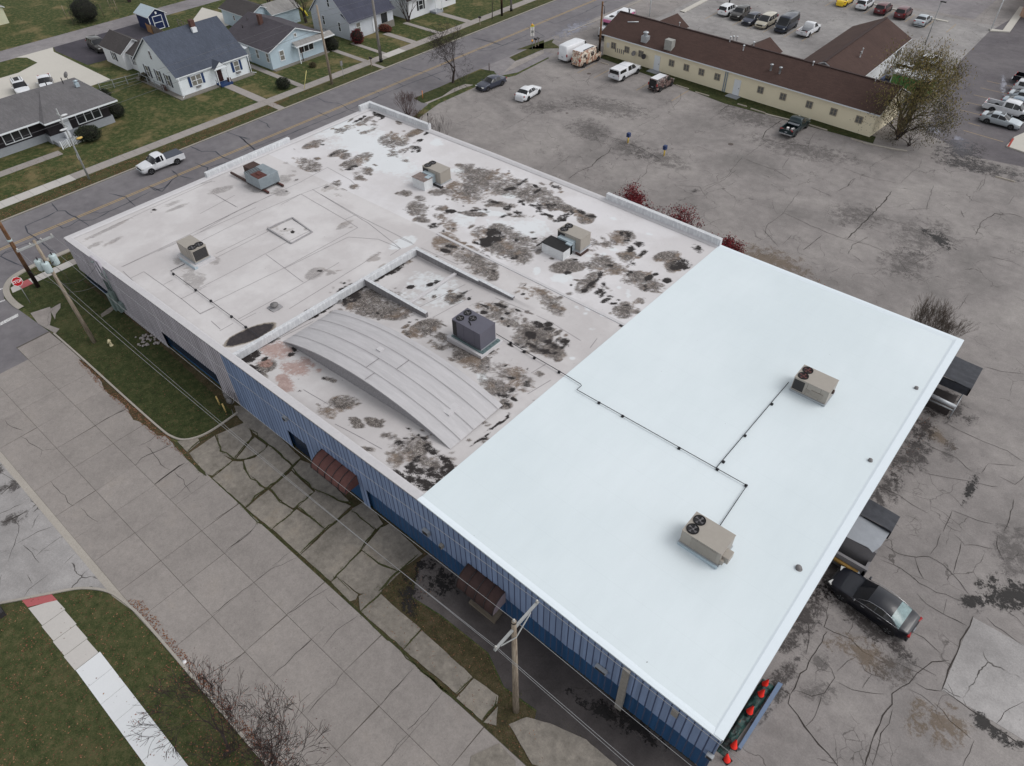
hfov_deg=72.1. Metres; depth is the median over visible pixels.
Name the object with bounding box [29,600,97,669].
path
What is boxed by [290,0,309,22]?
yard tree
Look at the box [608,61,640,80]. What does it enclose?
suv
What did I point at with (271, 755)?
bare tree
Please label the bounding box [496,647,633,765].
overhead wire
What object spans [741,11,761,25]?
hatchback car
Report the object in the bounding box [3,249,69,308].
kerb
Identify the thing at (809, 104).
window
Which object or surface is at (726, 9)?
suv
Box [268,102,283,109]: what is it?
crossing path
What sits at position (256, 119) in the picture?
kerb
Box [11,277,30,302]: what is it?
stop sign
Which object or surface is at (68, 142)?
porch railing
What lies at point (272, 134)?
road marking
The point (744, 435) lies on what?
gas pipe
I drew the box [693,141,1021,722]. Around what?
damp patch
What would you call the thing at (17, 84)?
suv
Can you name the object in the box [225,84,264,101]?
house path
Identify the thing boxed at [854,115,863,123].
window
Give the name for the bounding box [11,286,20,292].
kerb ramp
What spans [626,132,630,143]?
drop box
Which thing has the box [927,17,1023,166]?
dark parking lot
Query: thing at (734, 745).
traffic cone
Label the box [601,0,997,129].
parking lot
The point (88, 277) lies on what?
window
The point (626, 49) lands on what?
window
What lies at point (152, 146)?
sidewalk
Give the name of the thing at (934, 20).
street light
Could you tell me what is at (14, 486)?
lot stain
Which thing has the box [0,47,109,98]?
pale driveway
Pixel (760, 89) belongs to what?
window
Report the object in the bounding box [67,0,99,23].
clipped bush
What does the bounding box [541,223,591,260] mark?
rooftop unit
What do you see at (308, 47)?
window
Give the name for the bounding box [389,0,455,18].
white house
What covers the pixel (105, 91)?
clipped bush
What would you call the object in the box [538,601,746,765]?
overhead wire
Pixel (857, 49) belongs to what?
wing
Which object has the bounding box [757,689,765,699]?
traffic cone
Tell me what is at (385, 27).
clipped bush
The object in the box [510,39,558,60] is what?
grass strip
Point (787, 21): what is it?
cargo van
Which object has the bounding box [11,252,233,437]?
corner lawn
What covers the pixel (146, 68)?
window
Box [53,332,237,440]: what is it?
kerb
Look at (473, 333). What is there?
rooftop unit
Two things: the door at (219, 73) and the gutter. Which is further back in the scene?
the door at (219, 73)
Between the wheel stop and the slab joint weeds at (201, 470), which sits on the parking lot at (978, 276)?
the wheel stop
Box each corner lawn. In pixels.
[0,590,263,765]
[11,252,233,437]
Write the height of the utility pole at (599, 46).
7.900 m
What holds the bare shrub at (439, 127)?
on the parking lot at (978, 276)
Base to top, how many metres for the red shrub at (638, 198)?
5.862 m
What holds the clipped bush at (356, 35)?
on the ground at (150, 116)
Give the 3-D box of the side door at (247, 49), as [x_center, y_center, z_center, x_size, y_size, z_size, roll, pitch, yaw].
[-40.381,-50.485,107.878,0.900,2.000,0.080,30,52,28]
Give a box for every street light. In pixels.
[925,0,946,43]
[990,0,1003,29]
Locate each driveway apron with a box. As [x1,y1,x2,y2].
[390,98,427,115]
[481,49,553,74]
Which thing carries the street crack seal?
on the street at (85, 200)
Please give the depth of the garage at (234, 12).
118.83 m
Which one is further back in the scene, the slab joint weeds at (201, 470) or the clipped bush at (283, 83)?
the clipped bush at (283, 83)
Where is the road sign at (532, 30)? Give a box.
[530,22,533,49]
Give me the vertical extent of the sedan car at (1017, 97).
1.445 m
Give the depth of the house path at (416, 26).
118.73 m
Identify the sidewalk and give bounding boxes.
[0,175,75,208]
[29,261,72,282]
[70,55,387,178]
[382,48,405,57]
[399,0,534,50]
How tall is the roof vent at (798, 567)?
0.180 m
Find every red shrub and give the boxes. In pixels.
[615,180,664,213]
[657,203,704,228]
[711,232,747,253]
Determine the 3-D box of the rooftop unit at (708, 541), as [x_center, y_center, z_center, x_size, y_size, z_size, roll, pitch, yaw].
[11.109,8.941,39.682,2.905,1.505,1.790,30,52,28]
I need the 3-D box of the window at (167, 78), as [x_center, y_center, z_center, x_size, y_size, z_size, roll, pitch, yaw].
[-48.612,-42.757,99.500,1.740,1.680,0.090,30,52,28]
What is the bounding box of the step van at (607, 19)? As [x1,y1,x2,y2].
[598,7,634,37]
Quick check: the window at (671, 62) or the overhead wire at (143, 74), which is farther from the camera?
the window at (671, 62)
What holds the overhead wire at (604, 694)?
attached to the utility pole at (515, 681)
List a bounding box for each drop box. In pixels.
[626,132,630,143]
[662,145,667,156]
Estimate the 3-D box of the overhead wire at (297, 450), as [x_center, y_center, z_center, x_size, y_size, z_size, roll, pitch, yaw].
[-18.251,-0.091,43.266,48.553,0.800,0.024,31,53,28]
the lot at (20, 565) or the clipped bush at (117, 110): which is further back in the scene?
the clipped bush at (117, 110)
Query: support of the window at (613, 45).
in the cream building at (766, 71)
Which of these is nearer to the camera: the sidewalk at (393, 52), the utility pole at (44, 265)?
the utility pole at (44, 265)
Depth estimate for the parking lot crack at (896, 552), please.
41.85 m
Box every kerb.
[0,587,268,765]
[1,0,554,221]
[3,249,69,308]
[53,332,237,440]
[568,0,641,31]
[765,113,906,151]
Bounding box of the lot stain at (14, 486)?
[0,466,27,524]
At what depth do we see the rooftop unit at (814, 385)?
48.11 m
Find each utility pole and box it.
[0,221,39,287]
[16,234,96,343]
[56,108,89,179]
[316,5,332,84]
[371,0,382,62]
[493,599,538,713]
[501,0,502,15]
[598,1,604,50]
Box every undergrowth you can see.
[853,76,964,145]
[881,113,932,149]
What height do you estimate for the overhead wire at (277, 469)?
2.217 m
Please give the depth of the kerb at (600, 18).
119.92 m
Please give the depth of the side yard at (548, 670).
39.76 m
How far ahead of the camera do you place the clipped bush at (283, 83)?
100.30 m
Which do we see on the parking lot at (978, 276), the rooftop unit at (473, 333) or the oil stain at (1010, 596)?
the oil stain at (1010, 596)
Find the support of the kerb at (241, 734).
on the street corner lawn at (63, 708)
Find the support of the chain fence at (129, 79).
on the ground at (150, 116)
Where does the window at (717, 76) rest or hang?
in the cream building at (766, 71)
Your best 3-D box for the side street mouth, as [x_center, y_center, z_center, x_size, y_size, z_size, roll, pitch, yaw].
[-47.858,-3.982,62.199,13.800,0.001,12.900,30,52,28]
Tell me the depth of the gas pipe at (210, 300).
56.34 m
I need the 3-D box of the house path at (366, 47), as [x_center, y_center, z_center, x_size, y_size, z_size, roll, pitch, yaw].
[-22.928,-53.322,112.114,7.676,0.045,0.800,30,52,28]
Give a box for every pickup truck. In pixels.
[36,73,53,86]
[136,148,185,174]
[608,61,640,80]
[778,115,809,136]
[796,21,820,37]
[981,98,1023,120]
[1011,71,1023,80]
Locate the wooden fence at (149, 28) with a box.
[145,23,153,33]
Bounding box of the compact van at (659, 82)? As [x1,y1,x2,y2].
[647,73,674,91]
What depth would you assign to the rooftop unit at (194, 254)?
60.22 m
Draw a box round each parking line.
[593,0,955,100]
[962,81,1012,141]
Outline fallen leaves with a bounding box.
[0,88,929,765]
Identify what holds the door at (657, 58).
in the cream building at (766, 71)
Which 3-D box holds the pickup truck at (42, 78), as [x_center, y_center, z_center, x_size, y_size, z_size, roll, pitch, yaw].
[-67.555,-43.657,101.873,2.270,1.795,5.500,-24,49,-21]
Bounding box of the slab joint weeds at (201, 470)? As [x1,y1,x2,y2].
[172,440,490,729]
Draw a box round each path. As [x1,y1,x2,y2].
[0,151,61,176]
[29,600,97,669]
[76,652,187,765]
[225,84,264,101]
[248,63,302,86]
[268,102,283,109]
[327,48,366,61]
[350,42,384,53]
[372,63,384,67]
[383,32,415,42]
[403,22,439,33]
[437,12,470,22]
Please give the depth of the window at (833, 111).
88.96 m
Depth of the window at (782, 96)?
92.50 m
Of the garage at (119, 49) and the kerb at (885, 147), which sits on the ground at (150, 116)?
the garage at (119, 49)
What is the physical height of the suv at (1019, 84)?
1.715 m
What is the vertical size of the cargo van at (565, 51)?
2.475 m
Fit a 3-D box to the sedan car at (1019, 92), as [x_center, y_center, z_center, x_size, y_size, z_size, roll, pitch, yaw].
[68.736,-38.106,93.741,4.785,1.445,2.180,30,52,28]
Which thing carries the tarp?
on the parking lot at (978, 276)
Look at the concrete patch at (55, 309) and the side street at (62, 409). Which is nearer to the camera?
the side street at (62, 409)
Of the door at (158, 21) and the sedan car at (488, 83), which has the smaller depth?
the sedan car at (488, 83)
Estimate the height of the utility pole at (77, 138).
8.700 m
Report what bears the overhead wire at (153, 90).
attached to the utility pole at (77, 138)
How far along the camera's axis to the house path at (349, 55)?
109.90 m
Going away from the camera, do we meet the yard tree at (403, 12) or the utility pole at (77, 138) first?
the utility pole at (77, 138)
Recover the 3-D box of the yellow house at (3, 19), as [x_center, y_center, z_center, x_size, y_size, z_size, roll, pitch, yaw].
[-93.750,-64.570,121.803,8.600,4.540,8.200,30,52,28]
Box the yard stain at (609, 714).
[396,558,668,750]
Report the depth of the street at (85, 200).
92.79 m
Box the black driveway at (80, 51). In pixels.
[54,23,152,64]
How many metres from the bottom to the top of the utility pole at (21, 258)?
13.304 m
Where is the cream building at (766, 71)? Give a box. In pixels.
[602,8,905,136]
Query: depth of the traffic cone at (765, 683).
39.05 m
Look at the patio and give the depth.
124.93 m
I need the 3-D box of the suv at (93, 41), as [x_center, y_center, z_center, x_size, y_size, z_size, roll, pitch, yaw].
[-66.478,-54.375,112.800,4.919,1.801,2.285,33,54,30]
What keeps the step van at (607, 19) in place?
on the parking lot at (978, 276)
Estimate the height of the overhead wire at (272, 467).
1.109 m
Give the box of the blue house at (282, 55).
[228,12,334,71]
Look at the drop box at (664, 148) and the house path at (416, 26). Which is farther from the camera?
the house path at (416, 26)
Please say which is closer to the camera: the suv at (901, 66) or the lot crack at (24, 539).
the lot crack at (24, 539)
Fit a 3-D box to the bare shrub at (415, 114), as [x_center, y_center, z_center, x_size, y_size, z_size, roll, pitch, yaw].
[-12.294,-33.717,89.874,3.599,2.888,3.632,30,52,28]
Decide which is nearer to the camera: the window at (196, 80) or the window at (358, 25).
the window at (196, 80)
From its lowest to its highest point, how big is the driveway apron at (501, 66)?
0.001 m
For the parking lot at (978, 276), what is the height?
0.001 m
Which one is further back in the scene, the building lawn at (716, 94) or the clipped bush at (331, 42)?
the clipped bush at (331, 42)
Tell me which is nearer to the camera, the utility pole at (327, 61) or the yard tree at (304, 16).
the utility pole at (327, 61)
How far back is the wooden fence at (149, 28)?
118.22 m
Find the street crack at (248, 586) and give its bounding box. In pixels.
[6,409,441,765]
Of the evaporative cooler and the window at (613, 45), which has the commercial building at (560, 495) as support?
the evaporative cooler
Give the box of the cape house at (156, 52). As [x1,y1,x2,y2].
[132,16,255,100]
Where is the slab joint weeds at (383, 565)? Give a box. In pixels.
[187,429,496,718]
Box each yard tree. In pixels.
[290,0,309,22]
[390,0,418,21]
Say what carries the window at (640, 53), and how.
in the cream building at (766, 71)
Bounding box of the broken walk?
[426,49,543,103]
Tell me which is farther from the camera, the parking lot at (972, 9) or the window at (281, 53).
the parking lot at (972, 9)
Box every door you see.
[62,118,72,130]
[152,14,164,28]
[215,68,223,81]
[246,47,251,60]
[291,433,310,458]
[351,484,363,500]
[653,55,660,70]
[732,79,740,95]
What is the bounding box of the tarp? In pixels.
[717,679,773,756]
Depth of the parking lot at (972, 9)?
123.05 m
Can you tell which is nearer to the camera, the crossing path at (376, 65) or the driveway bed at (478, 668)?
the driveway bed at (478, 668)
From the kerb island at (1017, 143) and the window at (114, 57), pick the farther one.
the window at (114, 57)
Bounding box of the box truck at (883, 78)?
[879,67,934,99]
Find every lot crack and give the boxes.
[0,473,67,594]
[504,68,1023,765]
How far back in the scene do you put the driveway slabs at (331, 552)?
46.33 m
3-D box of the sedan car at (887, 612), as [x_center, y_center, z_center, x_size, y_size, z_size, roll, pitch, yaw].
[21.764,13.074,42.340,2.311,1.488,5.072,-34,53,-29]
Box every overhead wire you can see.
[0,14,312,122]
[2,18,317,129]
[2,29,317,143]
[19,251,494,645]
[41,239,512,618]
[52,235,535,599]
[52,274,493,646]
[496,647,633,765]
[498,650,628,765]
[514,620,690,765]
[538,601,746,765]
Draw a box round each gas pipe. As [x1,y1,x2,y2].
[171,264,258,336]
[496,333,747,525]
[716,382,788,467]
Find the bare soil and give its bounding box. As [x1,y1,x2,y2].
[79,280,240,438]
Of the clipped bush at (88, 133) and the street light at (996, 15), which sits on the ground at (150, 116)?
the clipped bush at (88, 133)
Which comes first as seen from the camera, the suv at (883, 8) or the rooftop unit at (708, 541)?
the rooftop unit at (708, 541)
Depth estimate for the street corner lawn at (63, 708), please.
39.61 m
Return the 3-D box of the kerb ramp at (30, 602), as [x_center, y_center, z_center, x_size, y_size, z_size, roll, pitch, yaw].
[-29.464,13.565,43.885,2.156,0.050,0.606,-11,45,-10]
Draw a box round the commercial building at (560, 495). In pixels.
[64,101,982,765]
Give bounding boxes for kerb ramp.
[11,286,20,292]
[20,279,32,287]
[22,594,55,606]
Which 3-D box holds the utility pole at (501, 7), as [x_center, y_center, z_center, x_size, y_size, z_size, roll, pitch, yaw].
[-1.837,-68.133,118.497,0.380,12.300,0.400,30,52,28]
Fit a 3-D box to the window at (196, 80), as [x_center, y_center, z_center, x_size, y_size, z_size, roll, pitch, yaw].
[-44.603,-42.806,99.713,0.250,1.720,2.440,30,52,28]
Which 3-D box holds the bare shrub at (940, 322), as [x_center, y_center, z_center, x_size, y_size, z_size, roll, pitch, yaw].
[34.846,-4.497,57.628,5.212,4.918,4.838,30,52,28]
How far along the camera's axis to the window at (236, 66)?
103.25 m
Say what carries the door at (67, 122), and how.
in the ranch house at (25, 103)
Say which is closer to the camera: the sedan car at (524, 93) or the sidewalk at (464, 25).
the sedan car at (524, 93)
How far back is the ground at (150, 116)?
102.55 m
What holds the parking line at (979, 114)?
on the dark parking lot at (993, 57)
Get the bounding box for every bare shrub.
[140,24,162,39]
[394,89,417,114]
[407,107,433,121]
[430,116,451,134]
[910,292,978,336]
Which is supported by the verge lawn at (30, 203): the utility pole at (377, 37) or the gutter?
the utility pole at (377, 37)
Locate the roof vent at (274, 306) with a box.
[267,302,282,311]
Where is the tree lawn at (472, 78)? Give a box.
[415,69,493,102]
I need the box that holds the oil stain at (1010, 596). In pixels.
[923,229,1023,747]
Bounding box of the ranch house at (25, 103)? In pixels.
[0,71,116,157]
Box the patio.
[193,8,227,25]
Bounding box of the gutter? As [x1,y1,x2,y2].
[0,451,256,755]
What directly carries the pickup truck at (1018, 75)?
on the dark parking lot at (993, 57)
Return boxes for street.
[0,0,634,280]
[0,332,524,765]
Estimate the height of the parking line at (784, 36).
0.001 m
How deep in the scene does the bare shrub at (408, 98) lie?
92.78 m
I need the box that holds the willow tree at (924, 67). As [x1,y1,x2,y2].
[866,32,977,140]
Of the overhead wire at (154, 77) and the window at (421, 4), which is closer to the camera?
the overhead wire at (154, 77)
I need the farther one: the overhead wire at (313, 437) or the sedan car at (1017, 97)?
the sedan car at (1017, 97)
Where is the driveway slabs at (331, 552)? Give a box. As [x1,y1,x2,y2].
[177,406,616,765]
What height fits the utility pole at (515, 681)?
10.780 m
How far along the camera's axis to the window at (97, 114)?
91.03 m
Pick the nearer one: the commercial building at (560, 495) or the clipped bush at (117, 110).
the commercial building at (560, 495)
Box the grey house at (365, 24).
[309,0,394,40]
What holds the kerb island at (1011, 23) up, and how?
on the parking lot at (833, 19)
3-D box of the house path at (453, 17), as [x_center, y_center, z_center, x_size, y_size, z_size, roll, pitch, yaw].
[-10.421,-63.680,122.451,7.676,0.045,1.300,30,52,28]
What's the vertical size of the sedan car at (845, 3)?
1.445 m
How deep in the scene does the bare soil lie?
57.60 m
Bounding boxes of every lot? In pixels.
[0,462,105,601]
[420,0,1023,765]
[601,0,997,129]
[876,0,995,18]
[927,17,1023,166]
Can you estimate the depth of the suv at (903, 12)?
117.59 m
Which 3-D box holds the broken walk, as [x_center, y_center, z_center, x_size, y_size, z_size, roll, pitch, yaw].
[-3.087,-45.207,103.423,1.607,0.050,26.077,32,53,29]
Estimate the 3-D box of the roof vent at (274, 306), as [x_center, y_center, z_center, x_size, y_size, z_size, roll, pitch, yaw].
[-18.804,-6.140,55.704,1.024,0.400,0.998,30,52,28]
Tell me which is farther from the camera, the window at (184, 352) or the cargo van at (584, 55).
the cargo van at (584, 55)
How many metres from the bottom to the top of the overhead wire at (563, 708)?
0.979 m
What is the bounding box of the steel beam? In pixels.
[738,682,782,749]
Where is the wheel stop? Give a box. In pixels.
[995,176,1014,182]
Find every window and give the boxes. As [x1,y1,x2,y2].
[1,127,31,144]
[75,106,102,124]
[85,274,107,292]
[110,51,117,60]
[143,64,152,77]
[153,69,163,82]
[163,73,173,87]
[166,336,218,381]
[187,72,205,87]
[230,60,242,73]
[265,53,270,62]
[278,50,285,60]
[299,43,313,53]
[355,22,361,30]
[380,11,387,23]
[416,0,424,10]
[611,42,615,48]
[624,46,629,52]
[638,50,643,56]
[668,59,674,66]
[683,63,689,71]
[698,68,704,75]
[714,73,720,80]
[757,86,763,93]
[779,92,786,100]
[805,100,813,108]
[829,107,837,115]
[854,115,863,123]
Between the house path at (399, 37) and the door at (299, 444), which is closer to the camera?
the door at (299, 444)
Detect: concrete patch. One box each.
[31,307,58,332]
[50,304,59,317]
[101,306,113,316]
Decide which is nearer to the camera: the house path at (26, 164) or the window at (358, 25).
the house path at (26, 164)
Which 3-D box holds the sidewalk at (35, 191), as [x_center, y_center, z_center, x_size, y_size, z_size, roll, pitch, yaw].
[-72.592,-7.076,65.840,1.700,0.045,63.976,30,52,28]
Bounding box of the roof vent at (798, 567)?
[795,564,802,571]
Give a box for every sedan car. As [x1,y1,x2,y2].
[475,74,506,91]
[514,85,541,101]
[826,566,922,641]
[836,0,853,6]
[913,14,932,26]
[978,110,1023,129]
[1001,95,1023,101]
[1007,89,1023,95]
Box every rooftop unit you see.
[176,235,215,269]
[412,160,452,190]
[447,308,502,358]
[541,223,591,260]
[677,512,735,568]
[789,364,838,406]
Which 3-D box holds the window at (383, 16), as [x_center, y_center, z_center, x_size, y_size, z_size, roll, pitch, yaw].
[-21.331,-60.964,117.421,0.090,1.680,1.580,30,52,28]
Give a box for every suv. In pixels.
[10,76,29,93]
[85,35,103,52]
[717,2,736,16]
[730,4,750,20]
[855,0,874,10]
[873,1,892,15]
[890,61,916,71]
[893,5,912,19]
[1012,78,1023,89]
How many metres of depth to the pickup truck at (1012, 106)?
90.55 m
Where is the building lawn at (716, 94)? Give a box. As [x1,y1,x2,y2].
[600,55,874,142]
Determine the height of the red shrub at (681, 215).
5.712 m
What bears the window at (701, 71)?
in the cream building at (766, 71)
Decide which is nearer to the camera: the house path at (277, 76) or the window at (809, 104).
the window at (809, 104)
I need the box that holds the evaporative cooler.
[230,161,283,193]
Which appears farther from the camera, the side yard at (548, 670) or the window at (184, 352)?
the window at (184, 352)
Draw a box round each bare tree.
[114,653,290,765]
[235,679,335,765]
[419,19,473,92]
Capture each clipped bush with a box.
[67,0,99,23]
[73,124,102,142]
[99,88,111,95]
[107,102,125,118]
[139,72,150,81]
[275,77,291,89]
[309,62,315,67]
[324,35,339,49]
[350,28,363,43]
[378,24,391,31]
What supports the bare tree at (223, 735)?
on the street corner lawn at (63, 708)
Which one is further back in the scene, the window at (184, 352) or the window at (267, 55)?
the window at (267, 55)
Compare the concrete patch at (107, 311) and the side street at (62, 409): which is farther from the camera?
the concrete patch at (107, 311)
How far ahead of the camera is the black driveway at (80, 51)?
114.17 m
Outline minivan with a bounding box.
[754,11,778,28]
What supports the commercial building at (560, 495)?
on the ground at (150, 116)
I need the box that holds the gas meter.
[222,391,234,412]
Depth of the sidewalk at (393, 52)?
110.52 m
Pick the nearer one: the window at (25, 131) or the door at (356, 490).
the door at (356, 490)
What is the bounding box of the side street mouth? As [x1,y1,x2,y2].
[0,278,48,373]
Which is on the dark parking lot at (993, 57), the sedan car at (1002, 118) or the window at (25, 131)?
the sedan car at (1002, 118)
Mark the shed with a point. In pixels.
(148, 15)
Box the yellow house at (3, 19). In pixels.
[0,5,8,24]
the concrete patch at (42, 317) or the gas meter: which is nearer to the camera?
the gas meter
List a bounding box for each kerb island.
[680,0,1022,32]
[1006,133,1023,152]
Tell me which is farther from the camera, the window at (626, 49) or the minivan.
the minivan
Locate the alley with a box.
[0,0,218,61]
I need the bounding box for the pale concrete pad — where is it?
[942,617,1023,739]
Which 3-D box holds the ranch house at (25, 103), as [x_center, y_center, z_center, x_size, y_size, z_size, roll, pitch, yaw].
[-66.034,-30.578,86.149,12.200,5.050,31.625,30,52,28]
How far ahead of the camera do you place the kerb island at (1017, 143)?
85.45 m
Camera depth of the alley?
119.31 m
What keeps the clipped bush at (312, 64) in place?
on the ground at (150, 116)
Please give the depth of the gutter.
47.46 m
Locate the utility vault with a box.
[0,606,6,618]
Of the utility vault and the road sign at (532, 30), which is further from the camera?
the road sign at (532, 30)
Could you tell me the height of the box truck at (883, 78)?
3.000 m
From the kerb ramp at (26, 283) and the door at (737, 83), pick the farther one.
the door at (737, 83)
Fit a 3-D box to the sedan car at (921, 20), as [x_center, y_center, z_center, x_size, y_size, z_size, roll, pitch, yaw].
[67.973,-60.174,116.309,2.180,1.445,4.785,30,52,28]
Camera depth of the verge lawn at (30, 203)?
94.22 m
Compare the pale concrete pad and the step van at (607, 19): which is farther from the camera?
the step van at (607, 19)
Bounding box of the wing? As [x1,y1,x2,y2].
[804,17,911,78]
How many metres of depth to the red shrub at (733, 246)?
64.24 m
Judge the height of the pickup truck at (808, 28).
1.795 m
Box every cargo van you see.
[558,38,585,61]
[571,43,601,67]
[774,10,799,32]
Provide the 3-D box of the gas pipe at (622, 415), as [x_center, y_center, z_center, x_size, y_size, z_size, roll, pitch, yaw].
[7.007,1.656,47.769,4.469,0.654,21.840,-27,50,-24]
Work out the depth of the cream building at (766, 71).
95.23 m
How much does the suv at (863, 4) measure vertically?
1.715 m
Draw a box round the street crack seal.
[0,1,605,265]
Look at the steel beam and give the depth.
38.20 m
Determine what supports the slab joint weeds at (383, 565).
on the driveway slabs at (331, 552)
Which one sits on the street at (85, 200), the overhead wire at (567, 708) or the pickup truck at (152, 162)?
the pickup truck at (152, 162)
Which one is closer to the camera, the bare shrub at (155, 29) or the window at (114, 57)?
the window at (114, 57)
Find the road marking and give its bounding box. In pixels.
[0,0,592,249]
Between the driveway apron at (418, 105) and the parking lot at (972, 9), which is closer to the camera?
the driveway apron at (418, 105)
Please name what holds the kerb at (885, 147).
on the parking lot at (978, 276)
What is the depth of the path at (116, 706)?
38.97 m
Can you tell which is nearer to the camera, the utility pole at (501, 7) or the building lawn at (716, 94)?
the building lawn at (716, 94)
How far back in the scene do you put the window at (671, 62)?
101.38 m
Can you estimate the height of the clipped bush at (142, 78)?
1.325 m
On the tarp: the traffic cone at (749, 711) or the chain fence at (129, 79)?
the traffic cone at (749, 711)
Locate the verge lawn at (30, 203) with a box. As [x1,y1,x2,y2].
[0,0,552,220]
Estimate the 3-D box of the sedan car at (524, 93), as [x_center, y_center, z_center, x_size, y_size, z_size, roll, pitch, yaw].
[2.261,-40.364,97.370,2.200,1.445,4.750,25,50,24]
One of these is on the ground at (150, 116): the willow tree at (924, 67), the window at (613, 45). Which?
the willow tree at (924, 67)
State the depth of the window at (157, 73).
100.69 m
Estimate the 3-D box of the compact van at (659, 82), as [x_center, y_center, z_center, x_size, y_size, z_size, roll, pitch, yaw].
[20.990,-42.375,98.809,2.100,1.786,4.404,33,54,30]
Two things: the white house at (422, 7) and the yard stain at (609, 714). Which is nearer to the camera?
the yard stain at (609, 714)
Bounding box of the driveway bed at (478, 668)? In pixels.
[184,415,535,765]
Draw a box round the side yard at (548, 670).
[412,553,696,765]
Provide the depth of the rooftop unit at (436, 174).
69.52 m
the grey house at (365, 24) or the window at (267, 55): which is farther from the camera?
the grey house at (365, 24)
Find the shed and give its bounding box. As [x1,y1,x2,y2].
[133,3,168,28]
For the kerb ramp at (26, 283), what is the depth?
67.85 m
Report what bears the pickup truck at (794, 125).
on the parking lot at (978, 276)
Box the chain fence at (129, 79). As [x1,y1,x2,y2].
[98,73,163,90]
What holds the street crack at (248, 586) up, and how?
on the side street at (62, 409)
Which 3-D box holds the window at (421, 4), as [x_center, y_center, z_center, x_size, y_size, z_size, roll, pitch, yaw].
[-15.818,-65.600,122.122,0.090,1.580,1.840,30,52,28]
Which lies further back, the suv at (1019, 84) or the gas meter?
the suv at (1019, 84)
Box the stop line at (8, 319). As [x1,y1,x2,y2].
[0,288,17,324]
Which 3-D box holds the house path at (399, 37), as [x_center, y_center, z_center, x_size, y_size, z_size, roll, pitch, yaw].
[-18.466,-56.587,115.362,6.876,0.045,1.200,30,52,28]
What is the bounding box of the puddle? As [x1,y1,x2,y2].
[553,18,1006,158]
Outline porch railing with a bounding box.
[59,136,83,148]
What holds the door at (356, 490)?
in the commercial building at (560, 495)
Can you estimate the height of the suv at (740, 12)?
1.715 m
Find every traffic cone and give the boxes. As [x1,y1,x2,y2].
[722,753,731,764]
[729,739,737,751]
[745,706,753,715]
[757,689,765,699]
[761,679,768,688]
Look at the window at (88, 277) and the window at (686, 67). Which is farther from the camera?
the window at (686, 67)
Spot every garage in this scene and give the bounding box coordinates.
[98,29,140,70]
[218,0,300,25]
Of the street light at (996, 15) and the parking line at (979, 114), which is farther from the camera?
the street light at (996, 15)
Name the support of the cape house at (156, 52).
on the ground at (150, 116)
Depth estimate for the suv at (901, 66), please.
100.13 m
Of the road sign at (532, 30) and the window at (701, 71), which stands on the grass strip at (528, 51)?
the road sign at (532, 30)
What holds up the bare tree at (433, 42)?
on the tree lawn at (472, 78)
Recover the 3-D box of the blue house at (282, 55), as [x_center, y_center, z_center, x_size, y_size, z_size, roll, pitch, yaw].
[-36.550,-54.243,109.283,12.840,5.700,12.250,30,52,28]
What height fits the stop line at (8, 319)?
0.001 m
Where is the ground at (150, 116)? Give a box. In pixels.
[0,0,694,765]

